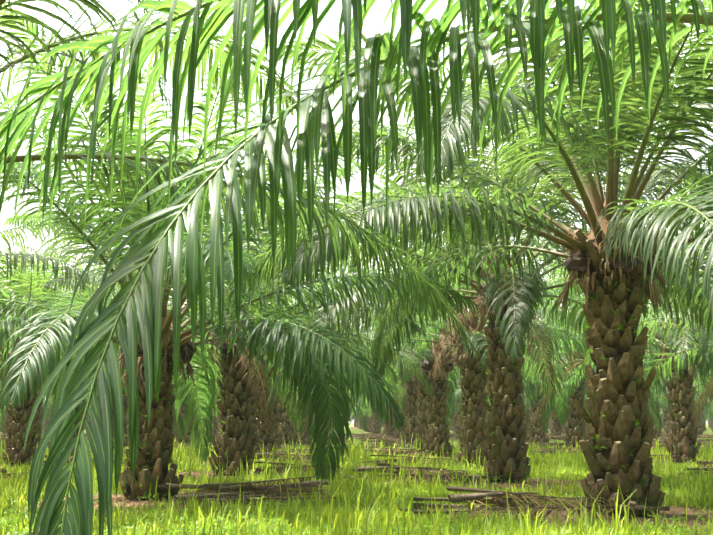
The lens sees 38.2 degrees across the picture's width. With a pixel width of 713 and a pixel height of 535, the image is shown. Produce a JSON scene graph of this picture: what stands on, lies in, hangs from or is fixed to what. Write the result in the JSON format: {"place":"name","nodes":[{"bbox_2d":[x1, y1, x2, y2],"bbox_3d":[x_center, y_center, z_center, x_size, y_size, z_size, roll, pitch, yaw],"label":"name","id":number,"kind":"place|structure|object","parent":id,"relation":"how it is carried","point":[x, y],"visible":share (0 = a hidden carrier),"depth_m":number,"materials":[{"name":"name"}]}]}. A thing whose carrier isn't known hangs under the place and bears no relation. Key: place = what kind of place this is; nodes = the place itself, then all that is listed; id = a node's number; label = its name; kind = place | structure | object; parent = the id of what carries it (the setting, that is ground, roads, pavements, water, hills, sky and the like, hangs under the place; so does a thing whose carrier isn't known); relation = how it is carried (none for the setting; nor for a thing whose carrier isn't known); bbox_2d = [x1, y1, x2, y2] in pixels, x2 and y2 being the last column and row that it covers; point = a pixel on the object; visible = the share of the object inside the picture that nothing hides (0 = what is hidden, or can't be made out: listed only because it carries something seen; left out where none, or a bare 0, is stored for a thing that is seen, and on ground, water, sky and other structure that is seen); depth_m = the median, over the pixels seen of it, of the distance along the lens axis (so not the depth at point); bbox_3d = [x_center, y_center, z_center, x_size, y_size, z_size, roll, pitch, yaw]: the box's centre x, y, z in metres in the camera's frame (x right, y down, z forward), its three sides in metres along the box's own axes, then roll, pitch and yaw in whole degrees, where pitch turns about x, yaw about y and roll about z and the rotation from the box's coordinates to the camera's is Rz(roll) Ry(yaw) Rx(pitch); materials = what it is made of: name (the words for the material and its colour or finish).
{"place":"outdoors","nodes":[
{"label":"outdoors","id":0,"kind":"place"},
{"bbox_2d":[303,437,348,442],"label":"pile","id":1,"kind":"object","parent":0,"point":[346,441],"visible":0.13,"depth_m":72.95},
{"bbox_2d":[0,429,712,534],"bbox_3d":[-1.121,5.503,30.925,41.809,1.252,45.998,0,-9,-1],"label":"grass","id":2,"kind":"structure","parent":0,"point":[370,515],"depth_m":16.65,"materials":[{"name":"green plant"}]},
{"bbox_2d":[0,423,712,534],"bbox_3d":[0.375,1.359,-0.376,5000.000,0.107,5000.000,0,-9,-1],"label":"ground","id":3,"kind":"structure","parent":0,"point":[674,511],"depth_m":18.56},
{"bbox_2d":[0,468,29,481],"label":"pile","id":4,"kind":"object","parent":3,"relation":"on","point":[8,474],"visible":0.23,"depth_m":24.14,"materials":[{"name":"brown wood"}]},
{"bbox_2d":[0,345,43,407],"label":"palm","id":5,"kind":"object","parent":3,"relation":"on","point":[1,389],"visible":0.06,"depth_m":49.92,"materials":[{"name":"green plant"}]},
{"bbox_2d":[0,343,46,431],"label":"palm","id":6,"kind":"object","parent":3,"relation":"on","point":[2,412],"visible":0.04,"depth_m":59.76,"materials":[{"name":"green plant"}]},
{"bbox_2d":[1,341,48,443],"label":"palm","id":7,"kind":"object","parent":3,"relation":"on","point":[40,408],"visible":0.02,"depth_m":63.45,"materials":[{"name":"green plant"}]},
{"bbox_2d":[2,409,48,432],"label":"palm","id":8,"kind":"object","parent":3,"relation":"on","point":[6,417],"visible":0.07,"depth_m":130.58,"materials":[{"name":"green plant"}]},
{"bbox_2d":[43,416,49,431],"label":"palm","id":9,"kind":"object","parent":3,"relation":"on","point":[47,422],"visible":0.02,"depth_m":148.34,"materials":[{"name":"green plant"}]},
{"bbox_2d":[4,396,88,420],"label":"palm","id":10,"kind":"object","parent":3,"relation":"on","point":[51,413],"visible":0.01,"depth_m":95.37,"materials":[{"name":"green plant"}]},
{"bbox_2d":[0,121,97,404],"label":"palm","id":11,"kind":"object","parent":3,"relation":"on","point":[9,260],"visible":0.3,"depth_m":25.26,"materials":[{"name":"green plant"}]},
{"bbox_2d":[0,376,128,415],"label":"palm","id":12,"kind":"object","parent":3,"relation":"on","point":[51,402],"visible":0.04,"depth_m":75.36,"materials":[{"name":"green plant"}]},
{"bbox_2d":[26,455,126,467],"bbox_3d":[-8.598,5.978,31.653,4.204,0.399,4.768,-1,-9,7],"label":"pile","id":13,"kind":"object","parent":3,"relation":"on","point":[72,460],"visible":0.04,"depth_m":31.90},
{"bbox_2d":[52,397,127,435],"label":"palm","id":14,"kind":"object","parent":3,"relation":"on","point":[82,417],"visible":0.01,"depth_m":80.92,"materials":[{"name":"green plant"}]},
{"bbox_2d":[0,236,186,465],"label":"palm","id":15,"kind":"object","parent":3,"relation":"on","point":[16,423],"visible":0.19,"depth_m":32.98,"materials":[{"name":"green plant"}]},
{"bbox_2d":[0,248,194,456],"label":"palm","id":16,"kind":"object","parent":3,"relation":"on","point":[77,430],"visible":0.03,"depth_m":42.02,"materials":[{"name":"green plant"}]},
{"bbox_2d":[0,276,216,447],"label":"palm","id":17,"kind":"object","parent":3,"relation":"on","point":[125,404],"visible":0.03,"depth_m":51.30,"materials":[{"name":"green plant"}]},
{"bbox_2d":[42,276,217,439],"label":"palm","id":18,"kind":"object","parent":3,"relation":"on","point":[54,402],"depth_m":56.00,"materials":[{"name":"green plant"}]},
{"bbox_2d":[126,347,209,440],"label":"palm","id":19,"kind":"object","parent":3,"relation":"on","point":[192,419],"visible":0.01,"depth_m":77.11,"materials":[{"name":"green plant"}]},
{"bbox_2d":[173,410,178,431],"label":"palm","id":20,"kind":"object","parent":3,"relation":"on","point":[175,421],"depth_m":116.34,"materials":[{"name":"green plant"}]},
{"bbox_2d":[174,442,204,446],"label":"pile","id":21,"kind":"object","parent":3,"relation":"on","point":[187,444],"visible":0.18,"depth_m":58.61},
{"bbox_2d":[175,339,218,443],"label":"palm","id":22,"kind":"object","parent":3,"relation":"on","point":[182,414],"visible":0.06,"depth_m":69.03,"materials":[{"name":"green plant"}]},
{"bbox_2d":[200,404,212,437],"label":"palm","id":23,"kind":"object","parent":3,"relation":"on","point":[205,423],"visible":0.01,"depth_m":86.94,"materials":[{"name":"green plant"}]},
{"bbox_2d":[211,407,218,436],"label":"palm","id":24,"kind":"object","parent":3,"relation":"on","point":[215,423],"visible":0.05,"depth_m":95.36,"materials":[{"name":"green plant"}]},
{"bbox_2d":[10,114,434,475],"bbox_3d":[-3.595,1.307,28.701,11.542,9.098,12.402,8,-12,-42],"label":"palm","id":25,"kind":"object","parent":3,"relation":"on","point":[233,434],"visible":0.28,"depth_m":27.98,"materials":[{"name":"green plant"}]},
{"bbox_2d":[0,0,476,359],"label":"palm","id":26,"kind":"object","parent":3,"relation":"on","point":[10,65],"visible":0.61,"depth_m":11.56,"materials":[{"name":"green plant"}]},
{"bbox_2d":[0,3,481,499],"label":"palm","id":27,"kind":"object","parent":3,"relation":"on","point":[281,334],"visible":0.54,"depth_m":18.01,"materials":[{"name":"green plant"}]},
{"bbox_2d":[155,476,341,503],"bbox_3d":[-1.613,3.988,18.475,3.706,0.356,3.084,4,-9,-23],"label":"pile","id":28,"kind":"object","parent":3,"relation":"on","point":[265,489],"visible":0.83,"depth_m":18.45,"materials":[{"name":"brown wood"}]},
{"bbox_2d":[110,230,397,451],"bbox_3d":[-3.903,2.674,37.142,10.951,8.900,11.336,2,-9,-11],"label":"palm","id":29,"kind":"object","parent":3,"relation":"on","point":[255,435],"visible":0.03,"depth_m":36.71,"materials":[{"name":"green plant"}]},
{"bbox_2d":[187,295,351,444],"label":"palm","id":30,"kind":"object","parent":3,"relation":"on","point":[285,427],"visible":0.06,"depth_m":63.15,"materials":[{"name":"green plant"}]},
{"bbox_2d":[173,265,382,451],"bbox_3d":[-4.106,3.707,46.187,10.668,9.568,11.136,0,-9,3],"label":"palm","id":31,"kind":"object","parent":3,"relation":"on","point":[267,438],"visible":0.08,"depth_m":45.42,"materials":[{"name":"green plant"}]},
{"bbox_2d":[213,461,342,476],"bbox_3d":[-1.849,5.437,27.913,4.202,0.396,3.370,-2,-9,11],"label":"pile","id":32,"kind":"object","parent":3,"relation":"on","point":[279,468],"visible":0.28,"depth_m":27.63,"materials":[{"name":"brown wood"}]},
{"bbox_2d":[174,299,388,446],"bbox_3d":[-4.606,5.262,55.369,13.772,9.219,12.818,4,-9,-26],"label":"palm","id":33,"kind":"object","parent":3,"relation":"on","point":[276,421],"visible":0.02,"depth_m":54.40,"materials":[{"name":"green plant"}]},
{"bbox_2d":[253,451,312,464],"bbox_3d":[-2.705,6.466,35.113,4.204,0.399,4.768,-2,-9,10],"label":"pile","id":34,"kind":"object","parent":3,"relation":"on","point":[275,456],"visible":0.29,"depth_m":35.35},
{"bbox_2d":[277,444,337,448],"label":"pile","id":35,"kind":"object","parent":3,"relation":"on","point":[294,445],"visible":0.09,"depth_m":54.22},
{"bbox_2d":[291,439,328,444],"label":"pile","id":36,"kind":"object","parent":3,"relation":"on","point":[305,440],"visible":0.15,"depth_m":63.27,"materials":[{"name":"brown wood"}]},
{"bbox_2d":[274,447,348,454],"bbox_3d":[-1.414,7.885,44.357,4.768,0.399,4.204,7,-11,-39],"label":"pile","id":37,"kind":"object","parent":3,"relation":"on","point":[291,451],"visible":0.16,"depth_m":44.25,"materials":[{"name":"brown wood"}]},
{"bbox_2d":[277,388,362,440],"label":"palm","id":38,"kind":"object","parent":3,"relation":"on","point":[304,433],"visible":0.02,"depth_m":81.41,"materials":[{"name":"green plant"}]},
{"bbox_2d":[279,394,367,433],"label":"palm","id":39,"kind":"object","parent":3,"relation":"on","point":[365,407],"visible":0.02,"depth_m":98.97,"materials":[{"name":"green plant"}]},
{"bbox_2d":[291,315,368,440],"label":"palm","id":40,"kind":"object","parent":3,"relation":"on","point":[296,437],"visible":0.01,"depth_m":72.81,"materials":[{"name":"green plant"}]},
{"bbox_2d":[0,0,712,534],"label":"palm","id":41,"kind":"object","parent":3,"relation":"on","point":[270,134],"visible":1,"depth_m":5.10,"materials":[{"name":"green plant"}]},
{"bbox_2d":[340,412,372,432],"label":"palm","id":42,"kind":"object","parent":3,"relation":"on","point":[370,425],"visible":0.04,"depth_m":148.90,"materials":[{"name":"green plant"}]},
{"bbox_2d":[349,413,368,429],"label":"palm","id":43,"kind":"object","parent":3,"relation":"on","point":[366,418],"visible":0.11,"depth_m":167.07,"materials":[{"name":"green plant"}]},
{"bbox_2d":[347,396,384,433],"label":"palm","id":44,"kind":"object","parent":3,"relation":"on","point":[366,411],"visible":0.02,"depth_m":117.08,"materials":[{"name":"green plant"}]},
{"bbox_2d":[354,402,381,433],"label":"palm","id":45,"kind":"object","parent":3,"relation":"on","point":[377,426],"visible":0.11,"depth_m":121.57,"materials":[{"name":"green plant"}]},
{"bbox_2d":[352,399,386,434],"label":"palm","id":46,"kind":"object","parent":3,"relation":"on","point":[384,429],"visible":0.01,"depth_m":104.97,"materials":[{"name":"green plant"}]},
{"bbox_2d":[351,376,395,437],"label":"palm","id":47,"kind":"object","parent":3,"relation":"on","point":[389,431],"visible":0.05,"depth_m":95.79,"materials":[{"name":"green plant"}]},
{"bbox_2d":[353,435,395,439],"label":"pile","id":48,"kind":"object","parent":3,"relation":"on","point":[363,437],"visible":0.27,"depth_m":86.07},
{"bbox_2d":[359,436,395,440],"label":"pile","id":49,"kind":"object","parent":3,"relation":"on","point":[379,437],"visible":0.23,"depth_m":77.99,"materials":[{"name":"brown wood"}]},
{"bbox_2d":[364,438,404,443],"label":"pile","id":50,"kind":"object","parent":3,"relation":"on","point":[390,440],"visible":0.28,"depth_m":67.41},
{"bbox_2d":[355,444,417,450],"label":"pile","id":51,"kind":"object","parent":3,"relation":"on","point":[372,445],"visible":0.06,"depth_m":49.40,"materials":[{"name":"brown wood"}]},
{"bbox_2d":[366,440,407,446],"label":"pile","id":52,"kind":"object","parent":3,"relation":"on","point":[386,443],"visible":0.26,"depth_m":60.48,"materials":[{"name":"brown wood"}]},
{"bbox_2d":[366,448,428,456],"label":"pile","id":53,"kind":"object","parent":3,"relation":"on","point":[412,451],"visible":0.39,"depth_m":41.86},
{"bbox_2d":[350,329,458,438],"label":"palm","id":54,"kind":"object","parent":3,"relation":"on","point":[397,432],"visible":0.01,"depth_m":86.82,"materials":[{"name":"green plant"}]},
{"bbox_2d":[349,370,461,440],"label":"palm","id":55,"kind":"object","parent":3,"relation":"on","point":[402,433],"visible":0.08,"depth_m":77.62,"materials":[{"name":"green plant"}]},
{"bbox_2d":[357,454,459,465],"bbox_3d":[1.491,6.329,33.843,4.202,0.396,3.370,1,-9,-9],"label":"pile","id":56,"kind":"object","parent":3,"relation":"on","point":[405,458],"visible":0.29,"depth_m":33.53,"materials":[{"name":"brown wood"}]},
{"bbox_2d":[331,323,490,440],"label":"palm","id":57,"kind":"object","parent":3,"relation":"on","point":[405,413],"visible":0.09,"depth_m":69.07,"materials":[{"name":"green plant"}]},
{"bbox_2d":[332,302,493,446],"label":"palm","id":58,"kind":"object","parent":3,"relation":"on","point":[411,398],"visible":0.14,"depth_m":59.97,"materials":[{"name":"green plant"}]},
{"bbox_2d":[344,462,498,484],"bbox_3d":[1.044,4.908,24.657,4.768,0.399,4.204,8,-11,-41],"label":"pile","id":59,"kind":"object","parent":3,"relation":"on","point":[396,471],"visible":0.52,"depth_m":24.42,"materials":[{"name":"brown wood"}]},
{"bbox_2d":[311,243,550,448],"bbox_3d":[3.467,3.906,51.454,12.333,10.782,12.874,7,-11,-41],"label":"palm","id":60,"kind":"object","parent":3,"relation":"on","point":[421,419],"visible":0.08,"depth_m":50.66,"materials":[{"name":"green plant"}]},
{"bbox_2d":[309,252,574,456],"bbox_3d":[3.370,3.641,42.891,11.232,8.691,11.627,-3,-9,16],"label":"palm","id":61,"kind":"object","parent":3,"relation":"on","point":[437,413],"visible":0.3,"depth_m":42.34,"materials":[{"name":"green plant"}]},
{"bbox_2d":[304,202,590,465],"bbox_3d":[3.838,1.994,34.355,10.639,9.430,11.106,8,-12,-43],"label":"palm","id":62,"kind":"object","parent":3,"relation":"on","point":[473,423],"visible":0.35,"depth_m":33.70,"materials":[{"name":"green plant"}]},
{"bbox_2d":[453,402,460,433],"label":"palm","id":63,"kind":"object","parent":3,"relation":"on","point":[457,427],"visible":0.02,"depth_m":107.78,"materials":[{"name":"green plant"}]},
{"bbox_2d":[215,0,712,516],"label":"palm","id":64,"kind":"object","parent":3,"relation":"on","point":[613,262],"visible":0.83,"depth_m":15.54,"materials":[{"name":"green plant"}]},
{"bbox_2d":[454,388,485,432],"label":"palm","id":65,"kind":"object","parent":3,"relation":"on","point":[456,411],"visible":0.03,"depth_m":104.64,"materials":[{"name":"green plant"}]},
{"bbox_2d":[266,44,712,482],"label":"palm","id":66,"kind":"object","parent":3,"relation":"on","point":[508,310],"visible":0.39,"depth_m":24.15,"materials":[{"name":"green plant"}]},
{"bbox_2d":[446,316,587,443],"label":"palm","id":67,"kind":"object","parent":3,"relation":"on","point":[537,433],"visible":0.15,"depth_m":63.40,"materials":[{"name":"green plant"}]},
{"bbox_2d":[454,343,587,440],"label":"palm","id":68,"kind":"object","parent":3,"relation":"on","point":[526,400],"visible":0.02,"depth_m":72.55,"materials":[{"name":"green plant"}]},
{"bbox_2d":[398,486,669,526],"bbox_3d":[2.244,3.486,15.275,4.204,0.399,4.768,-5,-10,30],"label":"pile","id":69,"kind":"object","parent":3,"relation":"on","point":[501,501],"visible":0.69,"depth_m":15.20,"materials":[{"name":"brown wood"}]},
{"bbox_2d":[526,402,548,433],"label":"palm","id":70,"kind":"object","parent":3,"relation":"on","point":[528,413],"visible":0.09,"depth_m":113.49,"materials":[{"name":"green plant"}]},
{"bbox_2d":[526,442,568,448],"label":"pile","id":71,"kind":"object","parent":3,"relation":"on","point":[551,444],"visible":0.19,"depth_m":54.75,"materials":[{"name":"brown wood"}]},
{"bbox_2d":[530,446,580,453],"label":"pile","id":72,"kind":"object","parent":3,"relation":"on","point":[560,449],"visible":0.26,"depth_m":45.19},
{"bbox_2d":[546,435,565,438],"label":"pile","id":73,"kind":"object","parent":3,"relation":"on","point":[556,436],"visible":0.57,"depth_m":86.31,"materials":[{"name":"brown wood"}]},
{"bbox_2d":[525,360,588,435],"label":"palm","id":74,"kind":"object","parent":3,"relation":"on","point":[556,429],"visible":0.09,"depth_m":94.86,"materials":[{"name":"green plant"}]},
{"bbox_2d":[525,326,588,435],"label":"palm","id":75,"kind":"object","parent":3,"relation":"on","point":[528,401],"visible":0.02,"depth_m":90.76,"materials":[{"name":"green plant"}]},
{"bbox_2d":[455,268,698,446],"bbox_3d":[11.569,5.140,56.078,12.529,9.687,13.461,-1,-9,4],"label":"palm","id":76,"kind":"object","parent":3,"relation":"on","point":[575,425],"visible":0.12,"depth_m":55.10,"materials":[{"name":"green plant"}]},
{"bbox_2d":[455,236,712,429],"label":"palm","id":77,"kind":"object","parent":3,"relation":"on","point":[543,403],"visible":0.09,"depth_m":46.15,"materials":[{"name":"green plant"}]},
{"bbox_2d":[546,361,669,411],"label":"palm","id":78,"kind":"object","parent":3,"relation":"on","point":[659,403],"visible":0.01,"depth_m":76.47,"materials":[{"name":"green plant"}]},
{"bbox_2d":[525,221,712,462],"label":"palm","id":79,"kind":"object","parent":3,"relation":"on","point":[682,439],"visible":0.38,"depth_m":36.76,"materials":[{"name":"green plant"}]},
{"bbox_2d":[579,210,712,422],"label":"palm","id":80,"kind":"object","parent":3,"relation":"on","point":[706,349],"visible":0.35,"depth_m":29.34,"materials":[{"name":"green plant"}]},
{"bbox_2d":[579,365,712,432],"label":"palm","id":81,"kind":"object","parent":3,"relation":"on","point":[659,398],"visible":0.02,"depth_m":68.08,"materials":[{"name":"green plant"}]},
{"bbox_2d":[585,330,712,441],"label":"palm","id":82,"kind":"object","parent":3,"relation":"on","point":[696,384],"visible":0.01,"depth_m":60.85,"materials":[{"name":"green plant"}]},
{"bbox_2d":[652,441,668,446],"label":"pile","id":83,"kind":"object","parent":3,"relation":"on","point":[661,443],"visible":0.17,"depth_m":60.29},
{"bbox_2d":[650,454,687,463],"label":"pile","id":84,"kind":"object","parent":3,"relation":"on","point":[668,456],"visible":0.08,"depth_m":36.32,"materials":[{"name":"brown wood"}]},
{"bbox_2d":[641,311,712,405],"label":"palm","id":85,"kind":"object","parent":3,"relation":"on","point":[657,394],"visible":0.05,"depth_m":49.17,"materials":[{"name":"green plant"}]},
{"bbox_2d":[650,387,710,438],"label":"palm","id":86,"kind":"object","parent":3,"relation":"on","point":[658,433],"visible":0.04,"depth_m":89.99,"materials":[{"name":"green plant"}]},
{"bbox_2d":[659,401,705,433],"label":"palm","id":87,"kind":"object","parent":3,"relation":"on","point":[666,425],"visible":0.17,"depth_m":113.72,"materials":[{"name":"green plant"}]},
{"bbox_2d":[654,376,712,413],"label":"palm","id":88,"kind":"object","parent":3,"relation":"on","point":[698,398],"visible":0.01,"depth_m":72.03,"materials":[{"name":"green plant"}]},
{"bbox_2d":[664,397,711,433],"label":"palm","id":89,"kind":"object","parent":3,"relation":"on","point":[698,424],"visible":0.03,"depth_m":125.67,"materials":[{"name":"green plant"}]},
{"bbox_2d":[678,461,712,476],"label":"pile","id":90,"kind":"object","parent":3,"relation":"on","point":[706,467],"visible":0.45,"depth_m":26.77,"materials":[{"name":"brown wood"}]},
{"bbox_2d":[693,341,712,414],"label":"palm","id":91,"kind":"object","parent":3,"relation":"on","point":[704,397],"visible":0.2,"depth_m":43.80,"materials":[{"name":"green plant"}]},
{"bbox_2d":[702,411,706,430],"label":"palm","id":92,"kind":"object","parent":3,"relation":"on","point":[704,421],"visible":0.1,"depth_m":170.45,"materials":[{"name":"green plant"}]},
{"bbox_2d":[697,437,712,442],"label":"pile","id":93,"kind":"object","parent":3,"relation":"on","point":[704,440],"visible":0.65,"depth_m":72.02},
{"bbox_2d":[0,0,712,422],"label":"sky","id":94,"kind":"structure","parent":0,"point":[374,20],"materials":[{"name":"white"}]},
{"bbox_2d":[349,434,380,436],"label":"pile","id":95,"kind":"object","parent":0,"point":[357,435],"visible":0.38,"depth_m":96.06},
{"bbox_2d":[653,437,668,440],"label":"pile","id":96,"kind":"object","parent":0,"point":[661,439],"visible":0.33,"depth_m":80.80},
{"bbox_2d":[697,434,712,437],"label":"pile","id":97,"kind":"object","parent":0,"point":[700,436],"visible":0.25,"depth_m":95.33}
]}

